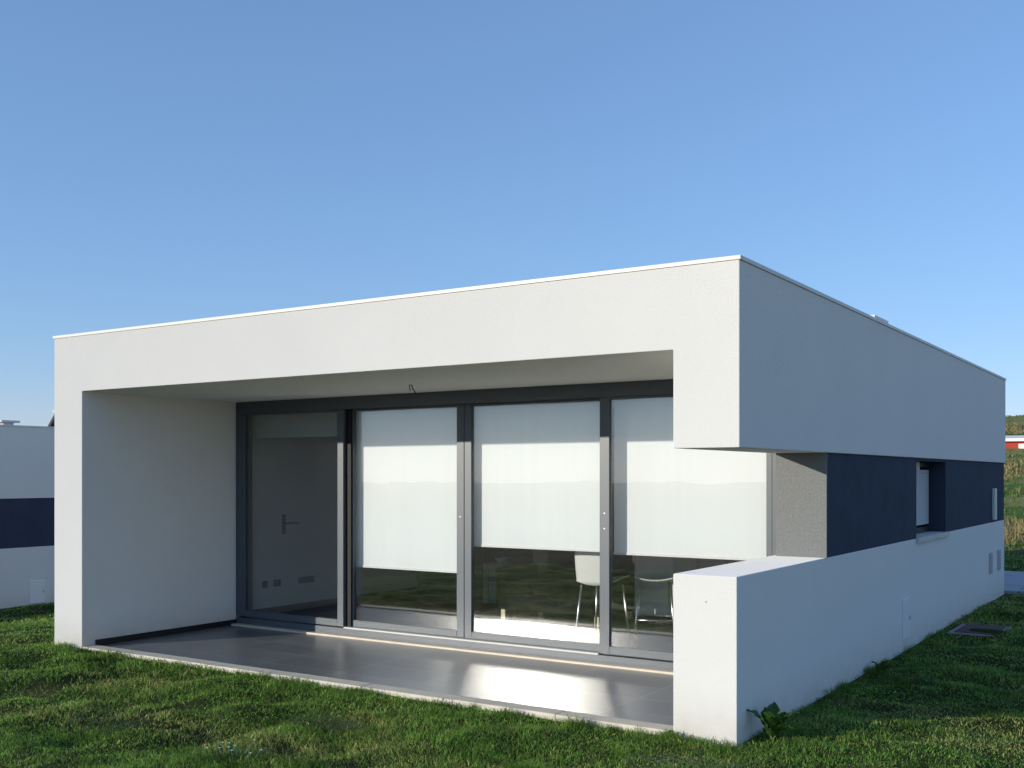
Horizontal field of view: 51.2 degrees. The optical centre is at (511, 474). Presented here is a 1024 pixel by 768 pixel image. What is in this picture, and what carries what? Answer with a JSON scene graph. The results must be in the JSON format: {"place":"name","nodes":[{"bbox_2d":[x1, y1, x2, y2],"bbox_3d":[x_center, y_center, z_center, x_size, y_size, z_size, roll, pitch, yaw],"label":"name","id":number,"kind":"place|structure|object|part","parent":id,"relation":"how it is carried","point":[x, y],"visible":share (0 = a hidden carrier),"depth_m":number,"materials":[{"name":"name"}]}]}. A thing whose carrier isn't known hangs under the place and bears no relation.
{"place":"outdoors","nodes":[
{"label":"outdoors","id":0,"kind":"place"},
{"bbox_2d":[0,416,1023,767],"bbox_3d":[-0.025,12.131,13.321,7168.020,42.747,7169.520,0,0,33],"label":"ground","id":1,"kind":"structure","parent":0,"point":[54,688],"depth_m":7.78,"materials":[{"name":"green plant"}]},
{"bbox_2d":[0,410,54,608],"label":"modern house","id":2,"kind":"structure","parent":1,"relation":"on","point":[27,515],"depth_m":18.42,"materials":[{"name":"paint"}]},
{"bbox_2d":[48,414,54,426],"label":"pitched roof house","id":3,"kind":"structure","parent":1,"relation":"on","point":[52,423],"depth_m":44.91,"materials":[{"name":"paint"}]},
{"bbox_2d":[196,739,265,766],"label":"flowering weed","id":4,"kind":"object","parent":1,"relation":"on","point":[229,749],"visible":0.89,"depth_m":6.74,"materials":[{"name":"green plant"}]},
{"bbox_2d":[64,712,741,767],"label":"clover","id":5,"kind":"object","parent":1,"relation":"on","point":[320,721],"visible":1,"depth_m":7.50,"materials":[{"name":"green plant"}]},
{"bbox_2d":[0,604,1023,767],"bbox_3d":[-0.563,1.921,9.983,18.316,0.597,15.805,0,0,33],"label":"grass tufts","id":6,"kind":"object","parent":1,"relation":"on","point":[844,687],"visible":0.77,"depth_m":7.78,"materials":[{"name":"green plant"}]},
{"bbox_2d":[53,255,1005,746],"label":"modern house","id":7,"kind":"structure","parent":1,"relation":"on","point":[283,491],"depth_m":10.09,"materials":[{"name":"paint"}]},
{"bbox_2d":[242,409,345,626],"bbox_3d":[-2.460,0.464,11.987,1.560,2.348,0.050,0,0,33],"label":"sliding door","id":8,"kind":"structure","parent":7,"relation":"in","point":[341,413],"depth_m":11.62,"materials":[{"name":"grey metal"}]},
{"bbox_2d":[352,404,464,637],"bbox_3d":[-1.091,0.464,11.161,1.486,2.348,0.053,0,0,33],"label":"sliding door","id":9,"kind":"structure","parent":7,"relation":"in","point":[459,632],"depth_m":10.78,"materials":[{"name":"grey metal"}]},
{"bbox_2d":[357,594,495,611],"bbox_3d":[-0.943,1.644,13.743,1.800,0.012,1.100,0,0,33],"label":"rug","id":10,"kind":"object","parent":7,"relation":"on","point":[430,602],"visible":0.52,"depth_m":13.73,"materials":[{"name":"fabric"}]},
{"bbox_2d":[474,547,484,574],"bbox_3d":[-0.610,0.275,14.634,0.620,2.150,0.075,0,0,33],"label":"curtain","id":11,"kind":"object","parent":7,"relation":"hanging from","point":[479,557],"visible":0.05,"depth_m":14.50,"materials":[{"name":"grey fabric"}]},
{"bbox_2d":[483,562,514,603],"bbox_3d":[-0.168,1.390,13.704,0.300,0.520,0.295,0,0,33],"label":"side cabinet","id":12,"kind":"object","parent":7,"relation":"on","point":[489,583],"visible":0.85,"depth_m":13.61,"materials":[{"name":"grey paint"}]},
{"bbox_3d":[-0.332,1.388,13.644,0.085,0.495,0.014,0,0,33],"label":"cabinet door","id":13,"kind":"part","parent":12,"relation":"part of","materials":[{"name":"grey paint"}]},
{"bbox_3d":[-0.207,1.388,13.562,0.203,0.495,0.014,0,0,33],"label":"cabinet door","id":14,"kind":"part","parent":12,"relation":"part of","materials":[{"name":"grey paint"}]},
{"bbox_2d":[495,557,508,562],"bbox_3d":[-0.130,1.091,13.689,0.180,0.073,0.180,0,0,33],"label":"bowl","id":15,"kind":"object","parent":12,"relation":"on","point":[501,559],"visible":1,"depth_m":13.64,"materials":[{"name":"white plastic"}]},
{"bbox_2d":[465,398,599,651],"bbox_3d":[0.225,0.464,10.300,1.649,2.348,0.050,0,0,33],"label":"sliding door","id":16,"kind":"structure","parent":7,"relation":"in","point":[470,633],"depth_m":10.69,"materials":[{"name":"grey metal"}]},
{"bbox_2d":[496,548,633,626],"bbox_3d":[0.640,1.250,12.274,1.420,0.800,0.900,0,0,33],"label":"sofa","id":17,"kind":"object","parent":7,"relation":"on","point":[545,582],"visible":0.81,"depth_m":12.10,"materials":[{"name":"grey fabric"}]},
{"bbox_2d":[574,551,630,642],"bbox_3d":[0.877,1.175,10.467,0.422,0.952,0.426,0,0,37],"label":"chair","id":18,"kind":"object","parent":7,"relation":"on","point":[587,566],"visible":0.66,"depth_m":10.38,"materials":[{"name":"white plastic"}]},
{"bbox_2d":[633,556,674,644],"bbox_3d":[1.410,1.175,10.539,0.422,0.952,0.426,0,0,8],"label":"chair","id":19,"kind":"object","parent":7,"relation":"on","point":[653,569],"visible":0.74,"depth_m":10.69,"materials":[{"name":"white plastic"}]},
{"bbox_2d":[600,394,771,660],"bbox_3d":[1.500,0.464,9.388,1.633,2.348,0.053,0,0,33],"label":"sliding door","id":20,"kind":"structure","parent":7,"relation":"in","point":[606,647],"depth_m":9.78,"materials":[{"name":"grey metal"}]},
{"bbox_2d":[634,555,744,624],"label":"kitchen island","id":21,"kind":"structure","parent":7,"relation":"on","point":[655,598],"depth_m":11.78,"materials":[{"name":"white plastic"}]},
{"bbox_3d":[1.544,1.165,11.825,0.415,0.750,0.019,0,0,33],"label":"cabinet door","id":22,"kind":"part","parent":21,"relation":"part of","materials":[{"name":"white plastic"}]},
{"bbox_3d":[1.900,1.165,11.592,0.415,0.750,0.019,0,0,33],"label":"cabinet door","id":23,"kind":"part","parent":21,"relation":"part of","materials":[{"name":"white plastic"}]},
{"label":"cabinet door","id":24,"kind":"part","parent":21,"relation":"part of","materials":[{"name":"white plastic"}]},
{"bbox_2d":[671,558,726,638],"bbox_3d":[1.888,1.175,10.705,0.426,0.952,0.422,0,0,-37],"label":"chair","id":25,"kind":"object","parent":7,"relation":"on","point":[703,563],"visible":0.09,"depth_m":10.84,"materials":[{"name":"white plastic"}]},
{"bbox_2d":[916,462,928,533],"bbox_3d":[4.485,0.255,11.900,0.120,0.809,1.470,0,0,33],"label":"side window","id":26,"kind":"structure","parent":7,"relation":"in","point":[922,476],"depth_m":12.19,"materials":[{"name":"metal"}]},
{"bbox_2d":[746,701,800,741],"bbox_3d":[1.734,1.649,7.074,0.241,0.258,0.302,0,0,-41],"label":"broadleaf weed","id":27,"kind":"object","parent":1,"relation":"on","point":[772,717],"visible":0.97,"depth_m":7.05,"materials":[{"name":"green plant"}]},
{"bbox_2d":[872,660,892,673],"bbox_3d":[3.297,1.709,9.518,0.165,0.145,0.137,0,0,-24],"label":"broadleaf weed","id":28,"kind":"object","parent":1,"relation":"on","point":[882,666],"visible":0.91,"depth_m":9.51,"materials":[{"name":"green plant"}]},
{"bbox_2d":[947,623,1011,635],"bbox_3d":[5.329,1.809,12.166,0.540,0.122,0.880,0,0,33],"label":"inspection cover","id":29,"kind":"object","parent":1,"relation":"on","point":[963,628],"visible":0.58,"depth_m":12.17,"materials":[{"name":"concrete"}]},
{"bbox_2d":[1004,414,1023,550],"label":"hillside scrub","id":30,"kind":"object","parent":1,"relation":"on","point":[1013,528],"visible":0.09,"depth_m":46.12,"materials":[{"name":"green plant"}]},
{"bbox_2d":[1004,571,1023,593],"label":"paved yard","id":31,"kind":"structure","parent":1,"relation":"on","point":[1013,582],"depth_m":17.57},
{"bbox_2d":[1005,435,1023,448],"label":"farm shed","id":32,"kind":"structure","parent":1,"relation":"on","point":[1014,441],"depth_m":78.82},
{"bbox_2d":[0,0,1023,425],"label":"sky","id":33,"kind":"structure","parent":0,"point":[162,161],"materials":[{"name":"blue"}]}
]}

